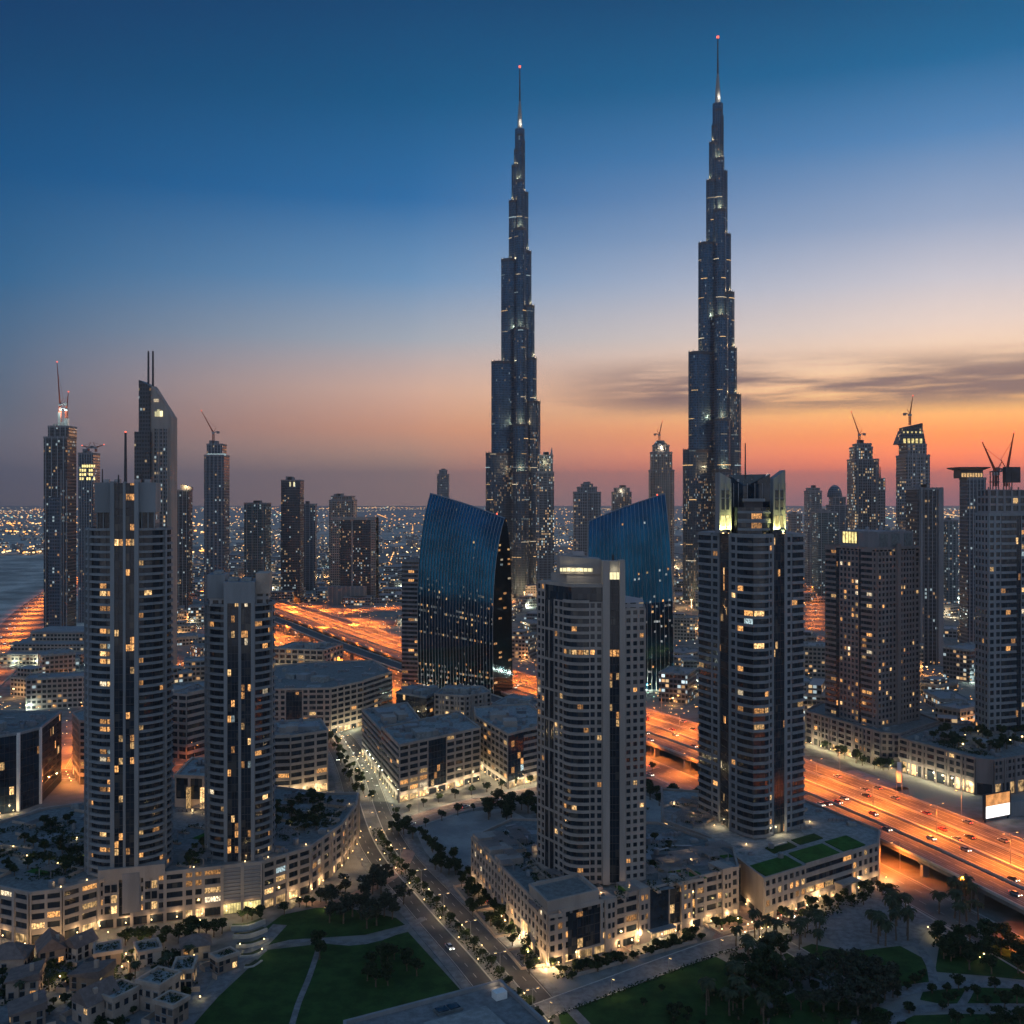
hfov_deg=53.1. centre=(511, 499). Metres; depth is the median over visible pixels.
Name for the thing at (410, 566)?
apartment block
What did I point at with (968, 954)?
tree
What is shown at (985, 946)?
tree
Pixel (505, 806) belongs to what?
tree
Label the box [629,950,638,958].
shrub
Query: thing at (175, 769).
back street
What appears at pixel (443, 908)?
street tree
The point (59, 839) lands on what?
garden tree
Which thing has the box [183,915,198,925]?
tree
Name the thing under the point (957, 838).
car
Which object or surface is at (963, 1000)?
path
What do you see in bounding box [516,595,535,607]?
city block
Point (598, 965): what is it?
shrub
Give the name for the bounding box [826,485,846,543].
skyscraper
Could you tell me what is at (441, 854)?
tree
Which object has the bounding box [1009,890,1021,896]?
car
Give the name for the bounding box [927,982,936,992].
shrub
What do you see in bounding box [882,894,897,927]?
palm tree
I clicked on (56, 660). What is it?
city block
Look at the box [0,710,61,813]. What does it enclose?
office block
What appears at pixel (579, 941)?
window
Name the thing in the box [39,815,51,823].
garden tree
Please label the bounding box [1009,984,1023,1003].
tree
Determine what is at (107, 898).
window
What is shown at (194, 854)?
garden tree
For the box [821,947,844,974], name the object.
shade tree
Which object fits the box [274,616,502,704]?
ramp
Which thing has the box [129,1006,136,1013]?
shrub
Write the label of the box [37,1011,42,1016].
window
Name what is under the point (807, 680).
city block
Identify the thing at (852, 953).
shade tree
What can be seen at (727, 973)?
tree
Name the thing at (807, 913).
palm tree
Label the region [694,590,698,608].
city block
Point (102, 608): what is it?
window
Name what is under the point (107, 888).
window
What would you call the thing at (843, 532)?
window
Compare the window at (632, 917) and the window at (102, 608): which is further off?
the window at (102, 608)
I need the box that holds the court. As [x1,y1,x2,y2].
[0,951,211,1023]
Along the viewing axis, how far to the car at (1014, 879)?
381.23 m
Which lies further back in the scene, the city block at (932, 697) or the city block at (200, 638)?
the city block at (200, 638)
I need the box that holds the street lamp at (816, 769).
[810,758,822,783]
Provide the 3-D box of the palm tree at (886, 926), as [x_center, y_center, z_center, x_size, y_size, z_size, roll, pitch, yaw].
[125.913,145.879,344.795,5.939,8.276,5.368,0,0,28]
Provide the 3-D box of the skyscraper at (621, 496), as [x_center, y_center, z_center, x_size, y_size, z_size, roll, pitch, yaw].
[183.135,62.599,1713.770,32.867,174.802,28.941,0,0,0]
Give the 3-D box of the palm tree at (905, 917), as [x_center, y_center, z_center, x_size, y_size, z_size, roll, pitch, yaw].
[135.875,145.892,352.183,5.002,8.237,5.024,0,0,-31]
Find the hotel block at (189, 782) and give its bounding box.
[174,757,203,810]
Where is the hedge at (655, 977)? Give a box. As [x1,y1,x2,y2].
[549,926,826,1018]
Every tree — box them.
[1,857,10,863]
[5,861,15,867]
[9,865,18,875]
[13,980,25,997]
[19,832,29,842]
[22,857,32,868]
[26,834,38,845]
[38,839,50,851]
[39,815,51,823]
[42,851,55,864]
[43,972,54,991]
[44,816,57,829]
[54,835,63,843]
[56,843,66,853]
[59,859,72,873]
[61,851,74,860]
[63,811,74,823]
[117,929,130,945]
[125,955,133,972]
[130,924,147,940]
[130,961,141,978]
[141,925,160,937]
[156,933,166,945]
[157,956,168,966]
[160,925,171,940]
[162,952,174,967]
[169,922,184,943]
[182,924,196,935]
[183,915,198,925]
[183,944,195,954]
[185,855,193,861]
[191,843,197,847]
[192,851,198,863]
[195,919,205,932]
[201,919,212,933]
[204,919,219,936]
[218,917,227,933]
[237,909,248,921]
[247,908,255,919]
[255,904,265,910]
[255,910,263,917]
[274,799,281,805]
[274,816,281,827]
[277,901,288,914]
[278,806,286,815]
[286,806,295,816]
[287,800,294,805]
[289,816,297,822]
[291,822,299,829]
[292,808,302,815]
[295,792,304,800]
[295,897,302,906]
[302,895,309,907]
[305,787,315,793]
[307,813,318,821]
[308,797,316,802]
[310,929,326,944]
[311,804,320,813]
[311,819,319,829]
[314,939,326,958]
[315,793,325,802]
[317,886,331,903]
[322,884,339,901]
[323,900,335,922]
[330,895,353,923]
[338,873,351,891]
[341,891,362,916]
[345,771,352,781]
[351,782,359,787]
[354,775,360,781]
[355,889,371,910]
[356,875,371,893]
[356,900,377,928]
[359,894,376,911]
[360,965,372,980]
[363,872,381,894]
[363,951,376,961]
[365,961,376,968]
[367,967,383,986]
[368,864,387,889]
[370,900,384,925]
[371,864,387,870]
[374,870,389,893]
[375,942,386,961]
[378,894,394,915]
[379,833,384,843]
[379,949,393,961]
[380,941,394,949]
[380,959,392,969]
[380,968,394,985]
[381,864,393,881]
[383,838,391,849]
[383,888,398,900]
[386,846,393,855]
[386,900,400,918]
[388,821,395,831]
[388,945,397,959]
[390,821,404,836]
[392,812,400,821]
[393,882,413,904]
[396,856,404,863]
[396,947,413,956]
[399,952,410,970]
[400,817,410,834]
[402,862,409,873]
[403,816,411,829]
[407,826,416,838]
[408,868,415,878]
[408,956,424,975]
[414,876,420,886]
[420,829,428,839]
[421,798,427,806]
[421,834,430,844]
[421,881,428,892]
[423,817,428,826]
[425,891,433,896]
[428,836,438,852]
[429,855,439,869]
[431,843,440,851]
[431,896,440,906]
[432,857,444,872]
[434,852,445,858]
[435,792,442,801]
[438,809,445,820]
[438,844,446,850]
[440,906,446,914]
[444,861,453,874]
[447,911,455,922]
[449,847,457,857]
[451,788,458,794]
[451,856,460,862]
[453,803,462,815]
[454,859,463,872]
[457,870,466,881]
[458,876,466,886]
[461,928,469,938]
[463,881,472,895]
[464,865,470,876]
[465,876,475,883]
[465,897,473,910]
[465,902,477,915]
[468,785,475,794]
[469,887,479,897]
[469,936,479,948]
[473,883,481,896]
[478,896,485,908]
[479,948,486,957]
[481,800,493,819]
[481,887,487,894]
[482,782,491,791]
[482,797,496,811]
[482,893,489,899]
[485,912,495,926]
[487,954,496,967]
[489,897,497,911]
[490,788,503,801]
[493,920,504,932]
[494,800,503,813]
[495,903,505,920]
[496,966,504,977]
[498,780,503,788]
[500,798,514,803]
[501,802,512,809]
[501,808,512,819]
[504,975,512,986]
[505,924,516,932]
[506,791,516,798]
[506,933,516,945]
[507,801,516,817]
[516,795,523,809]
[517,987,522,994]
[520,945,531,960]
[521,789,534,796]
[521,796,534,812]
[522,937,530,946]
[523,994,534,1004]
[524,932,530,941]
[525,960,534,973]
[527,775,533,783]
[530,805,536,817]
[535,1006,544,1015]
[549,956,556,966]
[646,785,657,799]
[654,792,660,805]
[668,783,677,788]
[697,976,715,1014]
[703,987,715,1005]
[718,986,738,1015]
[724,959,744,1002]
[724,963,744,976]
[727,974,745,1007]
[728,954,743,963]
[728,986,740,1010]
[729,925,743,945]
[730,951,748,964]
[734,984,751,1010]
[734,986,748,1000]
[739,933,755,954]
[742,939,756,960]
[743,960,762,987]
[745,971,763,987]
[747,908,759,937]
[749,948,763,962]
[751,984,775,1014]
[753,919,763,937]
[754,991,770,1023]
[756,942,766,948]
[757,946,770,957]
[758,938,775,947]
[759,941,775,953]
[760,914,773,931]
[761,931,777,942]
[764,976,782,1006]
[768,950,787,978]
[769,919,784,929]
[772,934,792,954]
[773,930,782,948]
[778,905,788,920]
[778,979,793,993]
[783,909,795,929]
[785,921,793,935]
[792,923,806,949]
[793,916,808,944]
[793,987,811,1009]
[794,953,812,970]
[801,961,817,983]
[802,917,811,937]
[802,951,820,976]
[803,909,812,933]
[804,895,818,904]
[810,987,835,1011]
[811,908,822,928]
[811,928,823,950]
[812,914,827,941]
[816,963,842,988]
[820,894,831,904]
[821,740,828,749]
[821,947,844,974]
[823,898,834,909]
[830,979,856,1001]
[830,984,847,1009]
[834,746,840,752]
[834,893,844,905]
[836,957,857,974]
[839,888,848,897]
[839,947,864,957]
[840,747,847,758]
[841,972,857,983]
[845,989,872,1015]
[846,894,855,905]
[846,949,866,968]
[846,978,860,998]
[850,969,870,994]
[852,750,862,762]
[855,975,881,993]
[857,891,869,904]
[857,960,882,979]
[858,881,869,891]
[858,959,873,975]
[858,978,880,1010]
[862,954,881,963]
[865,886,874,897]
[865,909,876,932]
[866,956,883,969]
[870,913,888,943]
[873,973,899,1000]
[874,880,882,890]
[874,910,886,935]
[876,920,894,945]
[878,757,885,769]
[878,886,885,891]
[878,960,899,976]
[878,982,892,994]
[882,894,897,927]
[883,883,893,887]
[883,888,899,920]
[886,758,894,769]
[887,908,901,940]
[888,903,903,925]
[890,975,901,997]
[893,895,902,919]
[897,892,913,907]
[900,905,916,940]
[902,913,914,935]
[928,927,942,938]
[929,729,939,738]
[929,920,946,936]
[930,890,948,913]
[932,938,953,958]
[936,934,949,955]
[938,724,946,732]
[939,732,946,740]
[942,991,954,1005]
[943,722,952,731]
[944,945,958,960]
[946,876,962,898]
[946,888,963,918]
[946,930,964,957]
[947,731,958,737]
[947,1008,956,1022]
[948,737,957,746]
[949,973,965,989]
[950,924,968,935]
[951,1012,963,1023]
[952,902,967,923]
[953,930,966,955]
[956,734,965,746]
[958,874,974,898]
[959,899,972,921]
[960,726,969,734]
[961,941,978,958]
[961,948,980,969]
[962,882,980,911]
[964,924,978,941]
[969,899,984,920]
[969,984,981,1000]
[972,737,981,748]
[976,918,996,929]
[976,921,998,935]
[976,940,993,954]
[978,743,986,748]
[979,933,1000,954]
[979,954,997,973]
[982,729,992,738]
[983,732,992,738]
[987,976,1000,990]
[988,1013,1004,1023]
[990,1005,1004,1015]
[991,743,1000,752]
[993,922,1011,938]
[993,989,1013,1006]
[995,725,1007,732]
[995,739,1003,749]
[996,938,1009,955]
[1001,932,1019,951]
[1002,738,1012,748]
[1006,938,1022,954]
[1008,733,1018,743]
[1009,951,1023,973]
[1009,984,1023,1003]
[1010,726,1019,733]
[1010,941,1023,949]
[1012,1005,1023,1023]
[1015,947,1023,965]
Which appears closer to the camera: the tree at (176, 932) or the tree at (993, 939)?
the tree at (993, 939)
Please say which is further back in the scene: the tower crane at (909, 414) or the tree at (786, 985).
the tower crane at (909, 414)
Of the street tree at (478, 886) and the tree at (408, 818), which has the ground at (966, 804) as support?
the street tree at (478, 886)
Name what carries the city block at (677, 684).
on the ground at (966, 804)
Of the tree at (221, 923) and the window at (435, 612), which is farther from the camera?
the window at (435, 612)
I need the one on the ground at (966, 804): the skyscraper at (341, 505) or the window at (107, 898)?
the skyscraper at (341, 505)
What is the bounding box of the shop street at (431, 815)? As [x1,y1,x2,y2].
[401,764,658,826]
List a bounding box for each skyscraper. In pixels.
[43,412,76,627]
[78,449,99,622]
[134,351,176,665]
[177,484,192,608]
[204,440,229,603]
[244,500,270,577]
[281,476,303,602]
[304,501,316,589]
[327,517,378,604]
[329,494,356,585]
[437,469,449,497]
[485,66,540,597]
[536,445,553,609]
[573,482,600,556]
[611,485,631,510]
[648,440,674,608]
[683,36,740,607]
[788,512,801,532]
[804,485,821,589]
[812,509,837,595]
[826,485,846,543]
[847,440,884,529]
[893,423,929,530]
[905,484,943,664]
[944,518,957,603]
[947,467,989,643]
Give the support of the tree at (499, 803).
on the ground at (966, 804)
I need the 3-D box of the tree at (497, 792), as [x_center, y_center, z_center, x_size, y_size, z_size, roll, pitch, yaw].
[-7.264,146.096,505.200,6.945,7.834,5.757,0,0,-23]
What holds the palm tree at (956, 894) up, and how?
on the ground at (966, 804)
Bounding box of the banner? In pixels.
[897,762,902,792]
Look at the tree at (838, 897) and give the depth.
376.26 m
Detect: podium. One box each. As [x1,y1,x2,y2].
[0,626,83,664]
[0,786,360,944]
[471,818,738,967]
[661,787,886,919]
[805,702,940,768]
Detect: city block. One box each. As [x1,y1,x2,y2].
[10,665,44,697]
[25,671,83,709]
[37,649,75,672]
[49,648,79,669]
[171,665,192,683]
[171,681,203,690]
[177,601,184,619]
[177,620,196,632]
[177,632,198,645]
[178,609,187,622]
[184,656,203,667]
[185,659,203,681]
[188,604,203,625]
[190,643,203,656]
[192,562,203,565]
[194,634,203,643]
[234,567,243,577]
[272,577,280,589]
[319,559,328,567]
[321,568,328,579]
[321,578,328,584]
[389,580,401,586]
[394,614,401,626]
[512,603,515,622]
[512,629,536,658]
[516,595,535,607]
[516,605,522,612]
[521,619,536,648]
[523,610,536,618]
[659,666,696,704]
[673,613,697,640]
[674,561,682,567]
[674,646,698,656]
[674,655,694,666]
[680,657,698,674]
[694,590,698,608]
[696,675,698,693]
[804,630,818,641]
[804,641,824,677]
[804,676,811,690]
[804,678,824,713]
[920,643,927,674]
[920,676,958,694]
[923,689,969,708]
[935,699,974,722]
[935,714,970,722]
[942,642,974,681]
[944,602,957,616]
[944,625,957,638]
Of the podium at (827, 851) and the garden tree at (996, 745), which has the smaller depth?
the podium at (827, 851)
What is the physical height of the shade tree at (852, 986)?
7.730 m
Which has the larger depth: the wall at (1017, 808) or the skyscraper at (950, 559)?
the skyscraper at (950, 559)
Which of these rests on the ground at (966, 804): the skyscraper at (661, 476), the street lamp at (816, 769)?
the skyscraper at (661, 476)
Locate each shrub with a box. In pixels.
[0,967,7,975]
[0,990,5,996]
[45,1004,55,1014]
[46,958,57,966]
[49,997,56,1004]
[59,971,67,976]
[59,992,71,1003]
[64,961,71,966]
[95,1015,102,1022]
[124,973,133,980]
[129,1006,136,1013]
[555,965,563,972]
[568,971,576,978]
[572,960,583,971]
[579,958,587,969]
[588,960,594,967]
[592,954,601,960]
[594,961,602,971]
[601,957,612,965]
[602,952,613,958]
[610,951,618,959]
[617,954,627,963]
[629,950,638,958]
[639,997,647,1004]
[646,947,654,953]
[650,832,658,839]
[651,938,661,947]
[658,984,665,990]
[660,940,670,948]
[666,1002,677,1009]
[667,938,674,944]
[668,1007,680,1017]
[675,939,682,943]
[676,1001,683,1009]
[681,934,688,941]
[682,927,690,933]
[682,1014,691,1021]
[684,1006,692,1013]
[685,932,695,940]
[689,926,699,933]
[697,933,705,939]
[698,1019,706,1023]
[703,992,712,1000]
[710,917,719,926]
[716,990,725,1000]
[718,918,726,927]
[723,915,733,924]
[732,1008,744,1019]
[733,916,742,924]
[762,1008,773,1020]
[809,979,819,990]
[876,995,884,1005]
[886,1011,893,1015]
[893,990,901,996]
[902,981,911,989]
[903,1001,915,1012]
[908,973,921,983]
[917,969,926,976]
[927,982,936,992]
[938,1000,947,1008]
[941,982,951,991]
[966,1007,974,1015]
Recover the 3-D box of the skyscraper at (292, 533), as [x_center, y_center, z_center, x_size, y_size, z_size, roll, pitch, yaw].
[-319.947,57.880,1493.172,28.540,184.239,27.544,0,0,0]
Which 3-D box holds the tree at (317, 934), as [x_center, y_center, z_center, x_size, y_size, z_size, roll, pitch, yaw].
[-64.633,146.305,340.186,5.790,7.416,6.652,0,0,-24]
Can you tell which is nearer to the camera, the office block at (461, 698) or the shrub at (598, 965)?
the shrub at (598, 965)
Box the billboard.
[983,790,1010,822]
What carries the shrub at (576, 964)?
on the ground at (966, 804)
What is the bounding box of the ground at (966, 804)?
[0,546,1023,1023]
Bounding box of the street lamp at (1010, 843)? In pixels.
[1002,831,1017,863]
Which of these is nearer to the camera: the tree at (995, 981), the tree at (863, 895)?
the tree at (995, 981)
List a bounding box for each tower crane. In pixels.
[56,361,66,421]
[59,391,68,417]
[89,442,104,451]
[201,410,219,440]
[654,420,662,439]
[851,411,865,442]
[903,395,913,424]
[981,440,1002,485]
[995,431,1014,485]
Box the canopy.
[845,770,908,793]
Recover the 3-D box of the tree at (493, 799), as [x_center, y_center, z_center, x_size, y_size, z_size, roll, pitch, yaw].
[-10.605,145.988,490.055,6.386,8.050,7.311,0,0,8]
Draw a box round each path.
[181,924,286,1023]
[265,917,426,949]
[289,938,323,1023]
[295,850,414,907]
[612,944,632,958]
[775,947,860,1023]
[865,980,1023,1008]
[888,1003,1023,1023]
[914,946,937,981]
[954,985,972,1009]
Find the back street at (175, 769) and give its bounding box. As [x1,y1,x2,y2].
[61,764,183,778]
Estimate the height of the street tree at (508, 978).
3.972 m
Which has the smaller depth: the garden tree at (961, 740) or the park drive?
the park drive
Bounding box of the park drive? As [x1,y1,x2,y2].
[754,932,855,990]
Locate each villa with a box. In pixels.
[0,942,34,971]
[0,959,45,1004]
[7,988,55,1023]
[27,927,74,964]
[56,959,115,992]
[59,975,120,1023]
[64,928,98,966]
[84,939,129,967]
[101,978,140,1023]
[124,937,169,972]
[135,965,182,1012]
[141,989,190,1023]
[170,933,211,966]
[171,955,199,991]
[200,946,239,979]
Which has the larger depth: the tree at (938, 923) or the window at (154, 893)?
the window at (154, 893)
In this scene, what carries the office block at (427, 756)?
on the ground at (966, 804)
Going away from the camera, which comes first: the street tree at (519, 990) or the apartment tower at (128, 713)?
the street tree at (519, 990)
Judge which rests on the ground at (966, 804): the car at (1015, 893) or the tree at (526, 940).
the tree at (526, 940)
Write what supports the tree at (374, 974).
on the lawn at (267, 989)
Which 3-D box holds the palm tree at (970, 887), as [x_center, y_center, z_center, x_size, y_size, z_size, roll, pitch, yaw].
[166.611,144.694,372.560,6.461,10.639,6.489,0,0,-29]
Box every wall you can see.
[453,884,544,969]
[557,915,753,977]
[1009,800,1023,816]
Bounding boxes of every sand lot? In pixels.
[413,809,524,870]
[646,784,668,821]
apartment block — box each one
[401,557,418,686]
[825,526,919,728]
[975,467,1023,733]
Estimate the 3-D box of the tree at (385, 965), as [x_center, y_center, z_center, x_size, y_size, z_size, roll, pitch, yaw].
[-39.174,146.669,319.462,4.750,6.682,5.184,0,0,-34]
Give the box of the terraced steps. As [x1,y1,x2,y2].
[231,918,268,967]
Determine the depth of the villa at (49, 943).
330.50 m
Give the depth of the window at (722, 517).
422.46 m
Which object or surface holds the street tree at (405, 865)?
on the boulevard
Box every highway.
[0,570,77,685]
[194,579,1023,913]
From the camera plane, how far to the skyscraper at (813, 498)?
1700.00 m
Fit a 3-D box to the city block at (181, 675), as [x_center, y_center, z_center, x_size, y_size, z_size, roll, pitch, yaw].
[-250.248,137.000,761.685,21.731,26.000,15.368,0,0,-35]
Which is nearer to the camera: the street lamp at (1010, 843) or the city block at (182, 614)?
the street lamp at (1010, 843)
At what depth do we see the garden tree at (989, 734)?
561.58 m
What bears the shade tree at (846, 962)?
on the ground at (966, 804)
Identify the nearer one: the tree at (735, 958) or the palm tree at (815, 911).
the tree at (735, 958)
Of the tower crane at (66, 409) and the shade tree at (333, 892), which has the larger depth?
the tower crane at (66, 409)
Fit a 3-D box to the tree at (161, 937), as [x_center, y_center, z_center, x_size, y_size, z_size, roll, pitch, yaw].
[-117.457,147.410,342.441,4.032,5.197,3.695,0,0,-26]
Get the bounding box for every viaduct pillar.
[653,747,659,756]
[682,758,689,768]
[918,862,928,876]
[975,892,984,904]
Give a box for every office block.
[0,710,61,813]
[66,708,83,784]
[171,683,203,761]
[274,641,342,664]
[274,660,392,732]
[274,718,328,791]
[361,702,419,779]
[381,711,480,802]
[395,684,440,718]
[434,684,490,721]
[474,703,536,788]
[492,693,536,707]
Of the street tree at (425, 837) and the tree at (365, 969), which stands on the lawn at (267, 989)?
the tree at (365, 969)
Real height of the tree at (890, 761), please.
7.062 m
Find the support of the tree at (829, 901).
on the ground at (966, 804)
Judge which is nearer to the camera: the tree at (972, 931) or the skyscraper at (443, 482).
the tree at (972, 931)
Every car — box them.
[445,943,454,949]
[882,826,891,831]
[926,835,936,840]
[937,826,947,830]
[951,836,962,840]
[960,846,971,851]
[962,819,972,823]
[964,834,975,838]
[998,838,1009,842]
[1007,876,1019,881]
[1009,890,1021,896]
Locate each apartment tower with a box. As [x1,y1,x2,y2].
[84,431,172,876]
[204,570,275,861]
[537,551,645,884]
[698,443,804,838]
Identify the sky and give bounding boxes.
[0,0,1023,505]
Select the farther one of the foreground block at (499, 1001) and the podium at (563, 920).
the podium at (563, 920)
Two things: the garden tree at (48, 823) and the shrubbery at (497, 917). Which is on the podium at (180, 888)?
the garden tree at (48, 823)
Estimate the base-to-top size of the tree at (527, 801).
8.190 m
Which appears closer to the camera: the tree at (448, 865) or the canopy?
the tree at (448, 865)
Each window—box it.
[0,762,3,770]
[1,890,11,896]
[8,993,13,998]
[9,787,13,794]
[13,1016,18,1022]
[30,982,35,987]
[32,922,43,928]
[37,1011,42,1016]
[37,1018,42,1023]
[47,911,59,917]
[49,951,54,956]
[82,883,96,890]
[82,901,96,909]
[91,1006,95,1013]
[100,591,105,595]
[100,606,105,610]
[105,885,109,892]
[105,896,109,903]
[105,906,109,913]
[111,884,116,892]
[111,895,116,902]
[111,906,116,913]
[115,1001,119,1008]
[144,590,151,594]
[145,881,149,888]
[145,891,149,898]
[145,902,149,909]
[152,880,156,887]
[152,891,156,898]
[152,901,156,908]
[186,787,190,808]
[186,871,201,877]
[186,880,201,886]
[200,787,203,808]
[205,869,219,874]
[205,887,219,893]
[205,896,219,902]
[255,621,261,625]
[255,750,261,755]
[265,887,272,894]
[276,866,284,872]
[276,874,284,881]
[278,774,288,777]
[317,768,326,772]
[400,779,407,784]
[410,777,417,781]
[410,784,417,788]
[418,508,492,683]
[420,521,510,678]
[427,541,508,683]
[577,650,582,654]
[577,938,582,947]
[626,914,635,921]
[670,904,673,913]
[721,490,728,497]
[721,499,728,509]
[721,516,728,526]
[744,610,752,615]
[744,618,752,623]
[751,513,761,518]
[751,523,761,527]
[754,611,763,615]
[754,643,763,648]
[754,708,763,713]
[754,724,763,729]
[775,490,782,497]
[775,499,782,509]
[775,516,782,526]
[806,886,813,892]
[816,882,823,889]
[825,880,832,886]
[843,532,856,542]
[843,855,850,860]
[903,431,921,442]
[962,473,981,476]
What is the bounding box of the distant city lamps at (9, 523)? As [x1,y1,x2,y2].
[0,507,958,569]
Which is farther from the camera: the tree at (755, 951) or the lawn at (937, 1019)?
the tree at (755, 951)
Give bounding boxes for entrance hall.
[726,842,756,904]
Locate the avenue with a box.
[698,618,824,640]
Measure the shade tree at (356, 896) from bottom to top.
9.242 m
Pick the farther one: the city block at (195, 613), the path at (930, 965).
the city block at (195, 613)
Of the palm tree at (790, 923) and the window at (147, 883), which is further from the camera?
the window at (147, 883)
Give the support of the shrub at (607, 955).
on the ground at (966, 804)
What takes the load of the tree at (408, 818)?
on the boulevard
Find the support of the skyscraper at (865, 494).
on the ground at (966, 804)
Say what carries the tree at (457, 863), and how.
on the ground at (966, 804)
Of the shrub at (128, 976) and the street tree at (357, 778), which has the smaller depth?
the shrub at (128, 976)
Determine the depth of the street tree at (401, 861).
416.90 m
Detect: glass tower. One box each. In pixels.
[417,493,512,696]
[588,493,673,689]
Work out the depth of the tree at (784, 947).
332.88 m
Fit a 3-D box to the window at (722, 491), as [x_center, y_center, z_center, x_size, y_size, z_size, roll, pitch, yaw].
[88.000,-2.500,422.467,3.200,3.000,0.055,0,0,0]
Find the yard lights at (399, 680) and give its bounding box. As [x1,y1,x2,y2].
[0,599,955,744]
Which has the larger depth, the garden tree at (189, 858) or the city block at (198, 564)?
the city block at (198, 564)
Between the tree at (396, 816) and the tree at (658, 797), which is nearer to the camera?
the tree at (396, 816)
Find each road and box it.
[65,757,71,767]
[192,596,369,616]
[192,598,1023,972]
[274,601,515,615]
[274,635,400,698]
[277,618,379,636]
[804,589,824,631]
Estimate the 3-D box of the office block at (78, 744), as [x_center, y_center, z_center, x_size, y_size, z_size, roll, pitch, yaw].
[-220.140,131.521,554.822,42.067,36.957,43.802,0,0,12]
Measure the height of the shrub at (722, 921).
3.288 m
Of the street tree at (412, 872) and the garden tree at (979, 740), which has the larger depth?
the garden tree at (979, 740)
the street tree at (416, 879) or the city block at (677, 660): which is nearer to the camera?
the street tree at (416, 879)
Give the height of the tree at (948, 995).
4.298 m
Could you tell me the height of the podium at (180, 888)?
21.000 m
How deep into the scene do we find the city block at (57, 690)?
735.82 m
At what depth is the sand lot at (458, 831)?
466.04 m
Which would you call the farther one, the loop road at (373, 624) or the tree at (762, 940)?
the loop road at (373, 624)
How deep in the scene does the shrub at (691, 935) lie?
346.43 m
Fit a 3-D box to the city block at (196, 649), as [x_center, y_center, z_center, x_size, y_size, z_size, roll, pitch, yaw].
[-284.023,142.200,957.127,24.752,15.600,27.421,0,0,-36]
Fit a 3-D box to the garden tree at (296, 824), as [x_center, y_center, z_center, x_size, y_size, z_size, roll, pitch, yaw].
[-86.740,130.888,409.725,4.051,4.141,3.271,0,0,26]
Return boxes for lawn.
[195,932,459,1023]
[265,908,404,944]
[558,957,768,1023]
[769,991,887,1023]
[783,944,928,986]
[905,1014,1023,1023]
[920,988,1023,1003]
[936,945,1023,979]
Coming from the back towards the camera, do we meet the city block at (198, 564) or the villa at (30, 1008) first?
the city block at (198, 564)
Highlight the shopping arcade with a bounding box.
[898,723,1023,795]
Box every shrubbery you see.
[0,821,83,880]
[0,947,202,1023]
[275,798,341,840]
[372,827,534,1006]
[461,889,544,968]
[515,838,685,881]
[553,937,684,978]
[745,935,1023,1023]
[781,882,898,925]
[932,728,1023,755]
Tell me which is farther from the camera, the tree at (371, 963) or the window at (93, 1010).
the tree at (371, 963)
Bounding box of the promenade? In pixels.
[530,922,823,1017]
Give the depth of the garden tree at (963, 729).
571.92 m
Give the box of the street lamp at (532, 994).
[526,986,539,1007]
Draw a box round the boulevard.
[328,729,589,1023]
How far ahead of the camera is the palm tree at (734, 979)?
301.47 m
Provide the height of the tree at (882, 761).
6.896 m
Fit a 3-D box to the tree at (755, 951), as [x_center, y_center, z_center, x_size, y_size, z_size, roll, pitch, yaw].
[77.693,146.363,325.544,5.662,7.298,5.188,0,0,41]
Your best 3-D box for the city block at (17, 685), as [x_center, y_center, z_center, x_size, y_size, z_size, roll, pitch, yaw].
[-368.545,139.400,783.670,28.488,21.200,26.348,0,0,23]
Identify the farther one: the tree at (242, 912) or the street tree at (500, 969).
the tree at (242, 912)
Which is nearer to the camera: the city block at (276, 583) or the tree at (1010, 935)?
the tree at (1010, 935)
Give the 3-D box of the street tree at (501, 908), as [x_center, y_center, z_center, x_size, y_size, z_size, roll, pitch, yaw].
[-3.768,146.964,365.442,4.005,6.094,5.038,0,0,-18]
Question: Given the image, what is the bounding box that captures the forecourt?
[712,906,804,949]
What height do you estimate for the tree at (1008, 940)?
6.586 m
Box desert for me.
[0,506,958,627]
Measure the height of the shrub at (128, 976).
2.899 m
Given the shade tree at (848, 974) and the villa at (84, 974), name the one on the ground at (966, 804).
the shade tree at (848, 974)
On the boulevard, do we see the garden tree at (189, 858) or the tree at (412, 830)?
the tree at (412, 830)
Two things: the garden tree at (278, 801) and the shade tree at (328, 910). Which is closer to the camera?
the shade tree at (328, 910)
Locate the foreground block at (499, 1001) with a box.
[343,979,549,1023]
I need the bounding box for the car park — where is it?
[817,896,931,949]
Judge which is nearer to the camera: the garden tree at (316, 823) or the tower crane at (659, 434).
the garden tree at (316, 823)
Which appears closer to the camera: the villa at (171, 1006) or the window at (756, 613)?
the villa at (171, 1006)
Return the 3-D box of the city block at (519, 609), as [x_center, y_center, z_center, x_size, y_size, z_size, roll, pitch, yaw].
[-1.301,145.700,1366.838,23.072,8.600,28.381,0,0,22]
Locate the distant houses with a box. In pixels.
[0,519,958,605]
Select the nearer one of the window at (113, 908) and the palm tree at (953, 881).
the window at (113, 908)
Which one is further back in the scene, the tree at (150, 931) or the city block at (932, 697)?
the city block at (932, 697)
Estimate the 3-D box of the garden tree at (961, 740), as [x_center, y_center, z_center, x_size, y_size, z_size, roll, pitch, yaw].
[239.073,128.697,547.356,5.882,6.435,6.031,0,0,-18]
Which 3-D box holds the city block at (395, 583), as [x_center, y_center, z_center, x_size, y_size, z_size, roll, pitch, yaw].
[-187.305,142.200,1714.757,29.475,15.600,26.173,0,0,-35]
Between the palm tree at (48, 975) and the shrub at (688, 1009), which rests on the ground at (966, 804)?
the shrub at (688, 1009)
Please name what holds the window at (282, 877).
in the podium at (180, 888)

